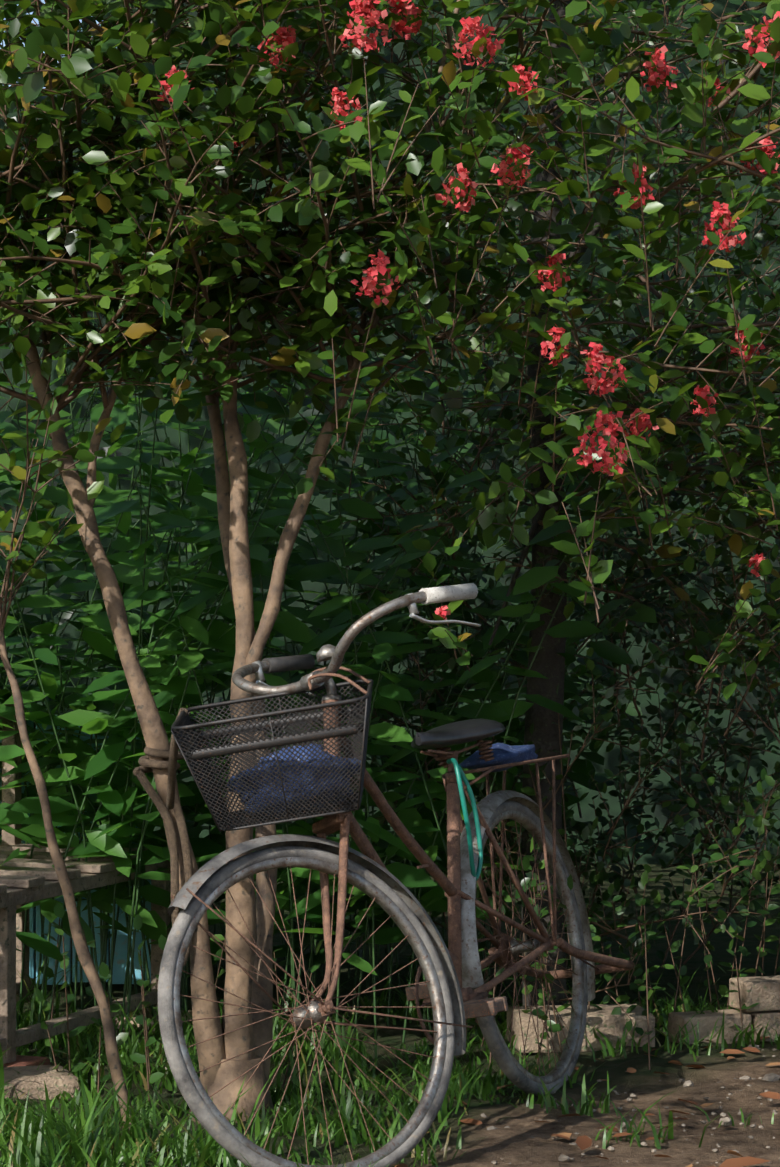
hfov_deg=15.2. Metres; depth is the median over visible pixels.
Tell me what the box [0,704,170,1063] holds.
old wooden bench
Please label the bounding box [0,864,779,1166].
ground
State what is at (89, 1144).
grass
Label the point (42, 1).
sky
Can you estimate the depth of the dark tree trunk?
7.42 m
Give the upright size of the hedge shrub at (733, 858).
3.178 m
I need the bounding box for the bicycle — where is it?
[158,583,634,1166]
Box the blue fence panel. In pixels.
[0,715,150,984]
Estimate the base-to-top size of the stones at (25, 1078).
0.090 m
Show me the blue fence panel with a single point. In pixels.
(119, 961)
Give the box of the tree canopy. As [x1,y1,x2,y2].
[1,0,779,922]
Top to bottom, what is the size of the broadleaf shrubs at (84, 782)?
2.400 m
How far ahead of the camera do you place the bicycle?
5.81 m
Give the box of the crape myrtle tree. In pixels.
[0,0,779,1127]
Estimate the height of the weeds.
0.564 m
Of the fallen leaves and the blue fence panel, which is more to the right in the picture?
the fallen leaves
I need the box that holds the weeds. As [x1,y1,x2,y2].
[36,816,779,1100]
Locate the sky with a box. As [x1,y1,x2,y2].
[0,0,102,87]
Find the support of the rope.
attached to the crape myrtle tree
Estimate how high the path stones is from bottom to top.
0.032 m
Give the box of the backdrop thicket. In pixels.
[0,0,779,864]
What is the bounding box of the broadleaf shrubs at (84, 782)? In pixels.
[0,136,758,1051]
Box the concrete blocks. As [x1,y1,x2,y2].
[507,975,779,1052]
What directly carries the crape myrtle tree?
on the ground at (515, 1144)
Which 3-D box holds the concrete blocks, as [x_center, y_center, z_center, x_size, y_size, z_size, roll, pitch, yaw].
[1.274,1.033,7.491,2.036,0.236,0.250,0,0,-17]
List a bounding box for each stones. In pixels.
[3,1008,192,1099]
[415,1045,779,1166]
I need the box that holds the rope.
[133,708,192,965]
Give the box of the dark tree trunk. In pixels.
[488,0,735,1005]
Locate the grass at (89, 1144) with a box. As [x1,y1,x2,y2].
[0,955,779,1166]
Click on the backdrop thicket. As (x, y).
(644, 700)
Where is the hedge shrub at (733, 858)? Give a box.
[265,0,779,1035]
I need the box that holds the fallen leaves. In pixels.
[395,1037,779,1166]

